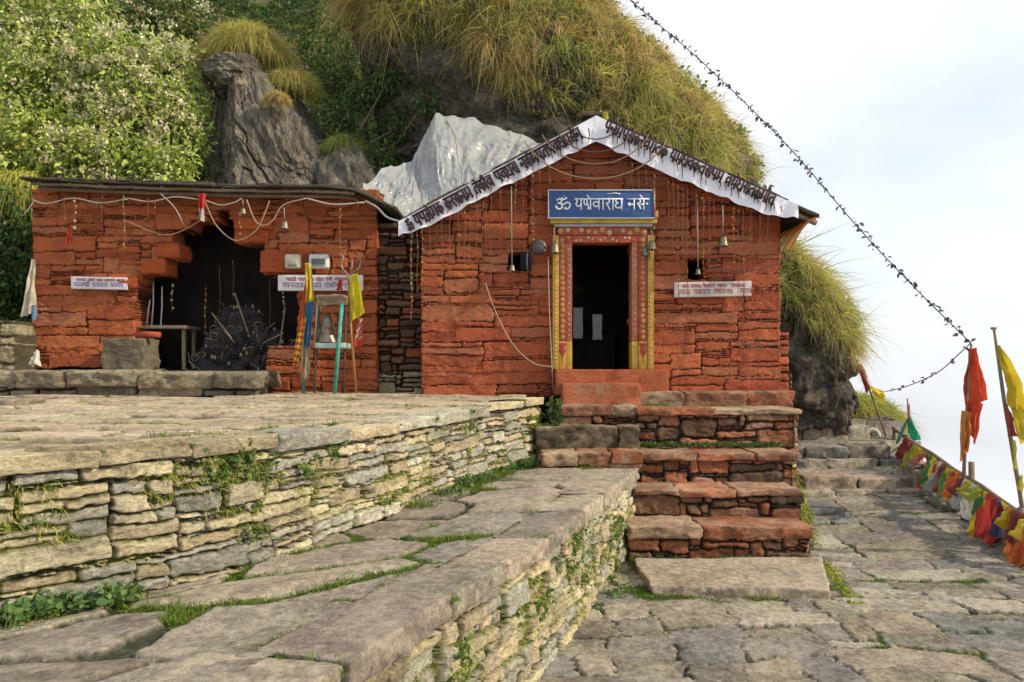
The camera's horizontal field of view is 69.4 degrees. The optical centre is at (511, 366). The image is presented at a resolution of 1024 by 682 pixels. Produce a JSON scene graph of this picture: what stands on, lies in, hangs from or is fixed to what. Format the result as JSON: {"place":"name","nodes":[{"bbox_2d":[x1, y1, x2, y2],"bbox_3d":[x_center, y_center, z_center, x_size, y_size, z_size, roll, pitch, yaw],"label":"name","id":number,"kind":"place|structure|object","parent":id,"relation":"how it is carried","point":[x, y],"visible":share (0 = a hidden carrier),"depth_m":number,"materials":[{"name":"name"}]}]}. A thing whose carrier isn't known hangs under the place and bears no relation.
{"place":"outdoors","nodes":[
{"label":"outdoors","id":0,"kind":"place"},
{"bbox_2d":[0,0,424,473],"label":"ground","id":1,"kind":"structure","parent":0,"point":[302,9],"depth_m":17.84,"materials":[{"name":"plant"}]},
{"bbox_2d":[0,178,32,321],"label":"leafy shrub","id":2,"kind":"object","parent":1,"relation":"on","point":[13,240],"visible":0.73,"depth_m":10.14,"materials":[{"name":"green plant"}]},
{"bbox_2d":[0,167,43,236],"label":"grass fringe","id":3,"kind":"object","parent":2,"relation":"on","point":[11,177],"depth_m":10.38,"materials":[{"name":"plant"}]},
{"bbox_2d":[0,0,129,141],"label":"flowering shrub","id":4,"kind":"object","parent":1,"relation":"on","point":[39,38],"visible":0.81,"depth_m":11.28,"materials":[{"name":"green plant"}]},
{"bbox_2d":[0,93,206,219],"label":"flowering shrub","id":5,"kind":"object","parent":1,"relation":"on","point":[21,147],"visible":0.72,"depth_m":10.75,"materials":[{"name":"green plant"}]},
{"bbox_2d":[46,12,218,176],"bbox_3d":[-5.887,-3.914,11.537,2.411,3.278,1.694,0,0,-34],"label":"flowering shrub","id":6,"kind":"object","parent":1,"relation":"on","point":[125,105],"visible":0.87,"depth_m":11.32,"materials":[{"name":"green plant"}]},
{"bbox_2d":[61,0,225,79],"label":"flowering shrub","id":7,"kind":"object","parent":1,"relation":"on","point":[188,18],"visible":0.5,"depth_m":13.18,"materials":[{"name":"green plant"}]},
{"bbox_2d":[208,69,327,218],"bbox_3d":[-3.907,-3.315,11.952,2.647,3.454,1.839,0,0,0],"label":"leaning rock","id":8,"kind":"object","parent":1,"relation":"on","point":[256,141],"visible":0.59,"depth_m":11.62,"materials":[{"name":"stone"}]},
{"bbox_2d":[187,37,245,76],"bbox_3d":[-4.953,-5.149,12.493,1.252,0.894,1.229,0,0,0],"label":"grass tussock","id":9,"kind":"object","parent":8,"relation":"on","point":[200,54],"depth_m":12.25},
{"bbox_2d":[199,51,261,100],"bbox_3d":[-4.585,-4.681,12.175,1.036,0.755,1.280,0,0,0],"label":"broken rock","id":10,"kind":"object","parent":8,"relation":"on","point":[218,70],"visible":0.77,"depth_m":11.68,"materials":[{"name":"stone"}]},
{"bbox_2d":[187,11,320,102],"bbox_3d":[-4.448,-5.237,12.598,2.399,1.538,2.074,0,0,0],"label":"grass tussock","id":11,"kind":"object","parent":10,"relation":"on","point":[251,38],"depth_m":12.22,"materials":[{"name":"plant"}]},
{"bbox_2d":[260,89,293,113],"bbox_3d":[-3.680,-4.117,11.493,0.613,0.377,0.585,0,0,-25],"label":"grass tussock","id":12,"kind":"object","parent":8,"relation":"on","point":[273,96],"depth_m":11.45,"materials":[{"name":"plant"}]},
{"bbox_2d":[267,64,335,115],"bbox_3d":[-3.652,-4.596,12.373,1.548,1.018,1.321,0,0,0],"label":"grass tussock","id":13,"kind":"object","parent":8,"relation":"on","point":[307,87],"depth_m":12.20,"materials":[{"name":"plant"}]},
{"bbox_2d":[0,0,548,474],"bbox_3d":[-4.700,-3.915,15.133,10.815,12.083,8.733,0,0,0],"label":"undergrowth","id":14,"kind":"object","parent":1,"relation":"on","point":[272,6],"visible":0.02,"depth_m":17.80,"materials":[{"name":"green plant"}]},
{"bbox_2d":[180,7,376,180],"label":"hillside grass","id":15,"kind":"structure","parent":1,"relation":"on","point":[304,66],"depth_m":17.61,"materials":[{"name":"plant"}]},
{"bbox_2d":[310,141,378,187],"bbox_3d":[-2.771,-2.715,12.068,1.579,1.947,1.205,0,0,0],"label":"rock","id":16,"kind":"object","parent":1,"relation":"on","point":[342,166],"visible":0.34,"depth_m":11.63,"materials":[{"name":"stone"}]},
{"bbox_2d":[315,128,379,160],"bbox_3d":[-2.736,-3.471,12.253,1.357,0.875,1.282,0,0,0],"label":"grass tussock","id":17,"kind":"object","parent":16,"relation":"on","point":[332,143],"depth_m":12.06,"materials":[{"name":"plant"}]},
{"bbox_2d":[305,44,451,170],"bbox_3d":[-2.326,-4.181,12.327,2.723,2.470,1.287,0,0,16],"label":"leafy shrub","id":18,"kind":"object","parent":1,"relation":"on","point":[343,116],"visible":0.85,"depth_m":12.30,"materials":[{"name":"green plant"}]},
{"bbox_2d":[352,0,758,422],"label":"boulder","id":19,"kind":"object","parent":1,"relation":"on","point":[535,127],"visible":0.12,"depth_m":11.82,"materials":[{"name":"plant"}]},
{"bbox_2d":[300,0,800,188],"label":"hanging grass","id":20,"kind":"structure","parent":19,"relation":"on","point":[649,82],"depth_m":11.66,"materials":[{"name":"plant"}]},
{"bbox_2d":[780,249,859,436],"bbox_3d":[4.102,-0.245,11.304,2.296,3.594,2.076,0,0,0],"label":"rock outcrop","id":21,"kind":"object","parent":1,"relation":"on","point":[822,399],"visible":0.25,"depth_m":10.42,"materials":[{"name":"stone"}]},
{"bbox_2d":[699,218,908,400],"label":"grass","id":22,"kind":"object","parent":21,"relation":"on","point":[831,290],"visible":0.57,"depth_m":10.46,"materials":[{"name":"plant"}]},
{"bbox_2d":[891,427,1023,515],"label":"rail fence","id":23,"kind":"object","parent":1,"relation":"on","point":[970,476],"visible":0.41,"depth_m":8.04,"materials":[{"name":"brown wood"}]},
{"bbox_2d":[898,443,916,468],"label":"prayer flag","id":24,"kind":"object","parent":23,"relation":"attached to","point":[908,455],"visible":0.53,"depth_m":9.66,"materials":[{"name":"fabric"}]},
{"bbox_2d":[917,452,932,484],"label":"prayer flag","id":25,"kind":"object","parent":23,"relation":"attached to","point":[923,478],"visible":0.78,"depth_m":9.06,"materials":[{"name":"fabric"}]},
{"bbox_2d":[922,461,942,492],"bbox_3d":[4.990,1.320,8.745,0.278,0.400,0.125,0,0,14],"label":"prayer flag","id":26,"kind":"object","parent":23,"relation":"attached to","point":[929,484],"visible":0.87,"depth_m":8.72,"materials":[{"name":"fabric"}]},
{"bbox_2d":[932,465,951,502],"bbox_3d":[4.952,1.378,8.522,0.253,0.456,0.134,0,0,0],"label":"prayer flag","id":27,"kind":"object","parent":23,"relation":"attached to","point":[941,481],"visible":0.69,"depth_m":8.50,"materials":[{"name":"fabric"}]},
{"bbox_2d":[941,472,961,498],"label":"prayer flag","id":28,"kind":"object","parent":23,"relation":"attached to","point":[950,481],"visible":0.46,"depth_m":8.31,"materials":[{"name":"fabric"}]},
{"bbox_2d":[948,479,968,509],"bbox_3d":[4.875,1.401,8.047,0.227,0.370,0.083,0,0,17],"label":"prayer flag","id":29,"kind":"object","parent":23,"relation":"attached to","point":[954,501],"visible":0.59,"depth_m":8.05,"materials":[{"name":"fabric"}]},
{"bbox_2d":[957,481,975,519],"bbox_3d":[4.889,1.444,7.923,0.161,0.424,0.212,0,0,0],"label":"prayer flag","id":30,"kind":"object","parent":23,"relation":"attached to","point":[966,506],"visible":0.65,"depth_m":7.89,"materials":[{"name":"fabric"}]},
{"bbox_2d":[960,485,979,502],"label":"prayer flag","id":31,"kind":"object","parent":23,"relation":"attached to","point":[969,494],"visible":0.95,"depth_m":7.76,"materials":[{"name":"fabric"}]},
{"bbox_2d":[967,488,987,536],"bbox_3d":[4.810,1.517,7.640,0.237,0.504,0.129,0,0,0],"label":"prayer flag","id":32,"kind":"object","parent":23,"relation":"attached to","point":[971,530],"visible":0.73,"depth_m":7.62,"materials":[{"name":"fabric"}]},
{"bbox_2d":[974,492,993,538],"bbox_3d":[4.807,1.578,7.514,0.215,0.573,0.205,0,0,0],"label":"prayer flag","id":33,"kind":"object","parent":23,"relation":"attached to","point":[983,516],"visible":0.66,"depth_m":7.56,"materials":[{"name":"fabric"}]},
{"bbox_2d":[988,496,999,545],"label":"prayer flag","id":34,"kind":"object","parent":23,"relation":"attached to","point":[994,508],"visible":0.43,"depth_m":7.41,"materials":[{"name":"fabric"}]},
{"bbox_2d":[984,503,1005,545],"bbox_3d":[4.785,1.546,7.290,0.193,0.435,0.178,0,0,-42],"label":"prayer flag","id":35,"kind":"object","parent":23,"relation":"attached to","point":[989,539],"visible":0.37,"depth_m":7.28,"materials":[{"name":"fabric"}]},
{"bbox_2d":[988,500,1009,538],"bbox_3d":[4.744,1.496,7.220,0.211,0.362,0.123,0,0,0],"label":"prayer flag","id":36,"kind":"object","parent":23,"relation":"attached to","point":[995,530],"visible":0.55,"depth_m":7.19,"materials":[{"name":"fabric"}]},
{"bbox_2d":[994,501,1013,529],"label":"prayer flag","id":37,"kind":"object","parent":23,"relation":"attached to","point":[1002,521],"visible":0.77,"depth_m":7.08,"materials":[{"name":"fabric"}]},
{"bbox_2d":[1004,510,1023,544],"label":"prayer flag","id":38,"kind":"object","parent":23,"relation":"attached to","point":[1015,516],"visible":0.53,"depth_m":6.96,"materials":[{"name":"fabric"}]},
{"bbox_2d":[1007,530,1023,567],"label":"prayer flag","id":39,"kind":"object","parent":23,"relation":"attached to","point":[1015,555],"visible":0.89,"depth_m":6.72,"materials":[{"name":"fabric"}]},
{"bbox_2d":[1008,519,1023,540],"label":"prayer flag","id":40,"kind":"object","parent":23,"relation":"attached to","point":[1017,532],"visible":1,"depth_m":6.75,"materials":[{"name":"fabric"}]},
{"bbox_2d":[0,392,525,449],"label":"terrace paving","id":41,"kind":"structure","parent":0,"point":[43,426],"depth_m":6.53,"materials":[{"name":"stone"}]},
{"bbox_2d":[0,397,45,406],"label":"paving slab","id":42,"kind":"structure","parent":41,"relation":"on","point":[16,401],"depth_m":7.28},
{"bbox_2d":[0,369,280,397],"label":"stone kerb","id":43,"kind":"structure","parent":41,"relation":"on","point":[157,382],"depth_m":8.69,"materials":[{"name":"stone"}]},
{"bbox_2d":[0,321,36,369],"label":"stone pier","id":44,"kind":"structure","parent":43,"relation":"on","point":[18,343],"depth_m":9.14,"materials":[{"name":"stone"}]},
{"bbox_2d":[100,338,160,369],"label":"carved block","id":45,"kind":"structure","parent":43,"relation":"on","point":[130,353],"depth_m":9.11,"materials":[{"name":"stone"}]},
{"bbox_2d":[134,331,160,337],"bbox_3d":[-4.528,-0.394,9.200,0.303,0.084,0.080,0,0,0],"label":"rolled mat","id":46,"kind":"object","parent":45,"relation":"on","point":[146,334],"visible":0.99,"depth_m":9.17,"materials":[{"name":"fabric"}]},
{"bbox_2d":[19,176,404,392],"bbox_3d":[-3.805,-0.978,10.071,4.789,2.855,2.092,0,0,0],"label":"hut","id":47,"kind":"object","parent":41,"relation":"on","point":[73,328],"visible":0.81,"depth_m":9.50,"materials":[{"name":"red paint"}]},
{"bbox_2d":[20,258,36,316],"bbox_3d":[-6.156,-1.002,9.411,0.169,0.747,0.089,0,0,0],"label":"white cloth","id":48,"kind":"object","parent":47,"relation":"on","point":[29,298],"visible":1,"depth_m":9.41,"materials":[{"name":"fabric"}]},
{"bbox_2d":[71,276,127,289],"bbox_3d":[-5.263,-1.061,9.438,0.723,0.176,0.036,0,0,0],"label":"sign board","id":49,"kind":"object","parent":47,"relation":"attached to","point":[99,283],"visible":1,"depth_m":9.42,"materials":[{"name":"paint"}]},
{"bbox_2d":[141,325,200,369],"bbox_3d":[-4.535,-0.242,9.850,0.574,0.583,0.500,0,0,0],"label":"shelf table","id":50,"kind":"object","parent":47,"relation":"on","point":[183,328],"visible":0.84,"depth_m":9.70,"materials":[{"name":"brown wood"}]},
{"bbox_2d":[198,193,205,221],"bbox_3d":[-3.806,-1.942,9.040,0.102,0.343,0.083,0,0,17],"label":"red bundle","id":51,"kind":"object","parent":47,"relation":"hanging from","point":[201,204],"visible":1,"depth_m":9.04,"materials":[{"name":"fabric"}]},
{"bbox_2d":[205,201,269,240],"bbox_3d":[-3.385,-1.805,9.080,0.823,0.537,0.016,0,0,0],"label":"eave cord","id":52,"kind":"object","parent":47,"relation":"attached to","point":[242,238],"visible":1,"depth_m":9.07,"materials":[{"name":"fabric"}]},
{"bbox_2d":[184,293,295,369],"bbox_3d":[-3.483,-0.129,9.969,1.609,1.658,0.860,0,0,0],"label":"offering heap","id":53,"kind":"object","parent":47,"relation":"in","point":[237,337],"visible":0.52,"depth_m":9.73,"materials":[{"name":"metal"}]},
{"bbox_2d":[285,254,301,268],"bbox_3d":[-2.779,-1.330,9.395,0.203,0.186,0.110,0,0,0],"label":"meter box","id":54,"kind":"object","parent":47,"relation":"attached to","point":[293,261],"visible":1,"depth_m":9.35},
{"bbox_2d":[309,254,329,268],"bbox_3d":[-2.449,-1.330,9.395,0.254,0.186,0.110,0,0,0],"label":"meter box","id":55,"kind":"object","parent":47,"relation":"attached to","point":[319,261],"visible":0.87,"depth_m":9.35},
{"bbox_2d":[278,275,362,290],"bbox_3d":[-2.432,-1.059,9.398,1.085,0.203,0.036,0,0,0],"label":"sign board","id":56,"kind":"object","parent":47,"relation":"attached to","point":[297,282],"visible":0.82,"depth_m":9.38,"materials":[{"name":"paint"}]},
{"bbox_2d":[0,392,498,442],"bbox_3d":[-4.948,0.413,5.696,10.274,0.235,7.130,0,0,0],"label":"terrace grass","id":57,"kind":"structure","parent":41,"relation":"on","point":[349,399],"depth_m":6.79,"materials":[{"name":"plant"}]},
{"bbox_2d":[292,263,314,392],"bbox_3d":[-2.509,-0.464,8.900,0.258,1.575,0.147,0,0,-20],"label":"flag pole","id":58,"kind":"object","parent":41,"relation":"on","point":[303,337],"visible":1,"depth_m":8.89,"materials":[{"name":"fabric"}]},
{"bbox_2d":[313,294,350,393],"bbox_3d":[-2.203,-0.269,9.001,0.526,1.195,0.398,0,0,0],"label":"offering stand","id":59,"kind":"object","parent":41,"relation":"on","point":[337,300],"visible":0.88,"depth_m":8.84,"materials":[{"name":"teal wood"}]},
{"bbox_2d":[317,311,336,342],"bbox_3d":[-2.242,-0.481,8.980,0.260,0.380,0.253,0,0,0],"label":"shrine bell","id":60,"kind":"object","parent":59,"relation":"on","point":[327,333],"visible":0.99,"depth_m":8.91,"materials":[{"name":"metal"}]},
{"bbox_2d":[339,252,364,392],"bbox_3d":[-1.917,-0.527,8.853,0.341,1.698,0.145,0,0,0],"label":"trident","id":61,"kind":"object","parent":41,"relation":"on","point":[356,309],"visible":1,"depth_m":8.89,"materials":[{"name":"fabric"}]},
{"bbox_2d":[378,223,421,392],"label":"stone wall","id":62,"kind":"structure","parent":41,"relation":"on","point":[399,349],"depth_m":9.64,"materials":[{"name":"stone"}]},
{"bbox_2d":[399,111,820,401],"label":"temple","id":63,"kind":"structure","parent":41,"relation":"on","point":[614,278],"depth_m":9.20,"materials":[{"name":"red paint"}]},
{"bbox_2d":[363,113,540,218],"bbox_3d":[-0.703,-2.855,10.585,2.842,1.946,1.318,0,0,-14],"label":"plastic sheet","id":64,"kind":"object","parent":63,"relation":"on","point":[438,165],"visible":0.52,"depth_m":10.54,"materials":[{"name":"plastic"}]},
{"bbox_2d":[520,252,531,270],"bbox_3d":[0.172,-1.299,9.109,0.143,0.244,0.123,0,0,0],"label":"black tassel","id":65,"kind":"object","parent":63,"relation":"hanging from","point":[525,261],"visible":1,"depth_m":9.09,"materials":[{"name":"fabric"}]},
{"bbox_2d":[531,238,548,258],"bbox_3d":[0.339,-1.426,9.004,0.226,0.263,0.095,0,0,0],"label":"gong","id":66,"kind":"object","parent":63,"relation":"hanging from","point":[538,246],"visible":1,"depth_m":9.00,"materials":[{"name":"metal"}]},
{"bbox_2d":[573,308,582,337],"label":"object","id":67,"kind":"object","parent":63,"relation":"hanging from","point":[577,322],"visible":1,"depth_m":10.20,"materials":[{"name":"fabric"}]},
{"bbox_2d":[592,314,601,339],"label":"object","id":68,"kind":"object","parent":63,"relation":"hanging from","point":[597,326],"visible":1,"depth_m":10.20,"materials":[{"name":"fabric"}]},
{"bbox_2d":[398,115,798,235],"bbox_3d":[1.025,-2.263,8.779,4.750,1.437,0.074,0,0,0],"label":"banner","id":69,"kind":"object","parent":63,"relation":"attached to","point":[683,166],"visible":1,"depth_m":8.78,"materials":[{"name":"white fabric"}]},
{"bbox_2d":[524,140,666,178],"bbox_3d":[0.985,-2.440,8.739,1.692,0.458,0.014,0,0,0],"label":"festoon string","id":70,"kind":"object","parent":69,"relation":"attached to","point":[594,178],"visible":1,"depth_m":8.73,"materials":[{"name":"fabric"}]},
{"bbox_2d":[542,134,648,164],"bbox_3d":[0.985,-2.563,8.739,1.272,0.359,0.014,0,0,0],"label":"festoon string","id":71,"kind":"object","parent":69,"relation":"attached to","point":[594,163],"visible":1,"depth_m":8.73,"materials":[{"name":"fabric"}]},
{"bbox_2d":[758,232,761,389],"bbox_3d":[2.951,-0.763,8.800,0.032,2.082,0.035,0,0,0],"label":"garland","id":72,"kind":"object","parent":69,"relation":"hanging from","point":[760,313],"visible":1,"depth_m":8.79,"materials":[{"name":"fabric"}]},
{"bbox_2d":[548,189,654,218],"bbox_3d":[1.087,-1.972,9.001,1.302,0.353,0.066,0,0,0],"label":"sign board","id":73,"kind":"object","parent":63,"relation":"attached to","point":[595,204],"visible":0.92,"depth_m":8.99,"materials":[{"name":"paint"}]},
{"bbox_2d":[674,281,753,297],"bbox_3d":[2.486,-0.951,9.118,0.976,0.208,0.036,0,0,0],"label":"sign board","id":74,"kind":"object","parent":63,"relation":"attached to","point":[719,289],"visible":0.95,"depth_m":9.10,"materials":[{"name":"paint"}]},
{"bbox_2d":[717,205,728,247],"bbox_3d":[2.529,-1.667,8.850,0.143,0.508,0.143,0,0,0],"label":"bell","id":75,"kind":"object","parent":63,"relation":"hanging from","point":[723,242],"visible":1,"depth_m":8.82,"materials":[{"name":"metal"}]},
{"bbox_2d":[776,248,780,389],"bbox_3d":[3.281,-0.558,9.107,0.059,1.805,0.068,0,0,0],"label":"garland","id":76,"kind":"object","parent":63,"relation":"hanging from","point":[778,313],"visible":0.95,"depth_m":9.10,"materials":[{"name":"fabric"}]},
{"bbox_2d":[0,465,588,681],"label":"terrace paving","id":77,"kind":"structure","parent":0,"point":[98,644],"depth_m":3.33,"materials":[{"name":"stone"}]},
{"bbox_2d":[0,600,119,629],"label":"leafy plants","id":78,"kind":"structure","parent":77,"relation":"on","point":[15,624],"depth_m":3.07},
{"bbox_2d":[0,580,144,628],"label":"foot weeds","id":79,"kind":"object","parent":77,"relation":"on","point":[79,603],"visible":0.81,"depth_m":3.22,"materials":[{"name":"green plant"}]},
{"bbox_2d":[0,457,539,632],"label":"wall foot weeds","id":80,"kind":"object","parent":77,"relation":"on","point":[19,610],"depth_m":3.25,"materials":[{"name":"green plant"}]},
{"bbox_2d":[0,397,543,614],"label":"retaining wall","id":81,"kind":"structure","parent":77,"relation":"on","point":[129,538],"depth_m":3.78,"materials":[{"name":"stone"}]},
{"bbox_2d":[0,405,542,569],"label":"moss","id":82,"kind":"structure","parent":81,"relation":"attached to","point":[173,476],"depth_m":3.90,"materials":[{"name":"plant"}]},
{"bbox_2d":[14,395,584,681],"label":"edge grass","id":83,"kind":"structure","parent":81,"relation":"on","point":[333,423],"depth_m":3.99,"materials":[{"name":"plant"}]},
{"bbox_2d":[188,408,545,563],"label":"wall weeds","id":84,"kind":"object","parent":81,"relation":"attached to","point":[306,472],"depth_m":4.04,"materials":[{"name":"green plant"}]},
{"bbox_2d":[72,464,601,634],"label":"joint grass","id":85,"kind":"structure","parent":77,"relation":"on","point":[178,615],"depth_m":3.58,"materials":[{"name":"plant"}]},
{"bbox_2d":[508,396,564,466],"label":"corner weeds","id":86,"kind":"object","parent":77,"relation":"on","point":[554,413],"visible":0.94,"depth_m":8.27,"materials":[{"name":"green plant"}]},
{"bbox_2d":[537,417,1023,681],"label":"path","id":87,"kind":"structure","parent":0,"point":[791,639],"depth_m":5.34,"materials":[{"name":"stone"}]},
{"bbox_2d":[138,468,639,681],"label":"retaining wall","id":88,"kind":"structure","parent":87,"relation":"on","point":[390,633],"depth_m":3.77,"materials":[{"name":"stone"}]},
{"bbox_2d":[414,496,637,681],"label":"moss","id":89,"kind":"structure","parent":88,"relation":"attached to","point":[520,609],"depth_m":5.21,"materials":[{"name":"plant"}]},
{"bbox_2d":[446,514,628,681],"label":"wall weeds","id":90,"kind":"object","parent":88,"relation":"attached to","point":[577,539],"depth_m":4.85,"materials":[{"name":"green plant"}]},
{"bbox_2d":[592,559,635,610],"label":"wall foot weeds","id":91,"kind":"object","parent":87,"relation":"on","point":[615,592],"depth_m":5.97,"materials":[{"name":"green plant"}]},
{"bbox_2d":[534,369,813,562],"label":"stone staircase","id":92,"kind":"structure","parent":87,"relation":"on","point":[691,501],"depth_m":7.88,"materials":[{"name":"stone"}]},
{"bbox_2d":[640,440,788,447],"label":"ledge weeds","id":93,"kind":"object","parent":92,"relation":"on","point":[687,443],"visible":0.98,"depth_m":8.24,"materials":[{"name":"green plant"}]},
{"bbox_2d":[628,554,756,567],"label":"step weeds","id":94,"kind":"object","parent":87,"relation":"on","point":[662,556],"visible":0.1,"depth_m":6.88,"materials":[{"name":"green plant"}]},
{"bbox_2d":[608,575,848,603],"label":"grass","id":95,"kind":"structure","parent":87,"relation":"on","point":[641,592],"depth_m":5.92,"materials":[{"name":"plant"}]},
{"bbox_2d":[634,556,830,598],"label":"paving slab","id":96,"kind":"structure","parent":87,"relation":"on","point":[761,577],"depth_m":6.20,"materials":[{"name":"stone"}]},
{"bbox_2d":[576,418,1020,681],"bbox_3d":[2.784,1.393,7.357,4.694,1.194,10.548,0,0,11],"label":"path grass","id":97,"kind":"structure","parent":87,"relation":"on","point":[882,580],"depth_m":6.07,"materials":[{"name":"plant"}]},
{"bbox_2d":[796,473,867,604],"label":"stair side grass","id":98,"kind":"structure","parent":87,"relation":"on","point":[832,575],"depth_m":6.81,"materials":[{"name":"plant"}]},
{"bbox_2d":[796,424,919,519],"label":"path steps","id":99,"kind":"structure","parent":87,"relation":"on","point":[828,483],"depth_m":9.47,"materials":[{"name":"stone"}]},
{"bbox_2d":[857,364,886,436],"bbox_3d":[5.254,0.492,10.773,0.440,1.069,0.104,0,0,0],"label":"flag pole","id":100,"kind":"object","parent":87,"relation":"on","point":[879,395],"visible":0.89,"depth_m":10.78,"materials":[{"name":"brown wood"}]},
{"bbox_2d":[854,385,928,445],"bbox_3d":[5.660,0.979,12.352,2.821,1.384,2.131,0,0,0],"label":"grass tussock","id":101,"kind":"object","parent":87,"relation":"on","point":[867,409],"depth_m":12.01,"materials":[{"name":"plant"}]},
{"bbox_2d":[895,398,920,443],"bbox_3d":[5.362,0.920,10.027,0.304,0.970,0.104,0,0,20],"label":"flag pole","id":102,"kind":"object","parent":87,"relation":"on","point":[913,433],"visible":0.94,"depth_m":10.03,"materials":[{"name":"fabric"}]},
{"bbox_2d":[902,461,926,486],"bbox_3d":[5.285,1.439,9.404,0.568,0.472,0.448,0,0,0],"label":"edge stone","id":103,"kind":"object","parent":87,"relation":"on","point":[914,472],"visible":0.16,"depth_m":9.29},
{"bbox_2d":[921,496,959,512],"bbox_3d":[5.013,1.659,8.509,0.446,0.316,0.408,0,0,0],"label":"edge stone","id":104,"kind":"object","parent":87,"relation":"on","point":[943,504],"visible":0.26,"depth_m":8.41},
{"bbox_2d":[960,344,987,519],"bbox_3d":[4.989,0.784,8.006,0.264,2.062,0.183,0,0,0],"label":"flag pole","id":105,"kind":"object","parent":87,"relation":"on","point":[974,390],"visible":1,"depth_m":8.01,"materials":[{"name":"fabric"}]},
{"bbox_2d":[630,0,975,342],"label":"leaf garland","id":106,"kind":"object","parent":105,"relation":"hanging from","point":[946,319],"visible":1,"depth_m":8.77,"materials":[{"name":"plant"}]},
{"bbox_2d":[885,343,970,391],"bbox_3d":[5.196,0.058,9.394,0.100,0.632,2.752,0,0,10],"label":"leaf garland","id":107,"kind":"object","parent":105,"relation":"hanging from","point":[951,362],"visible":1,"depth_m":8.96,"materials":[{"name":"plant"}]},
{"bbox_2d":[991,327,1023,507],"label":"flag pole","id":108,"kind":"object","parent":87,"relation":"on","point":[1014,396],"visible":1,"depth_m":6.95,"materials":[{"name":"fabric"}]},
{"bbox_2d":[613,0,1023,507],"label":"sky","id":109,"kind":"structure","parent":0,"point":[909,114],"materials":[{"name":"white"}]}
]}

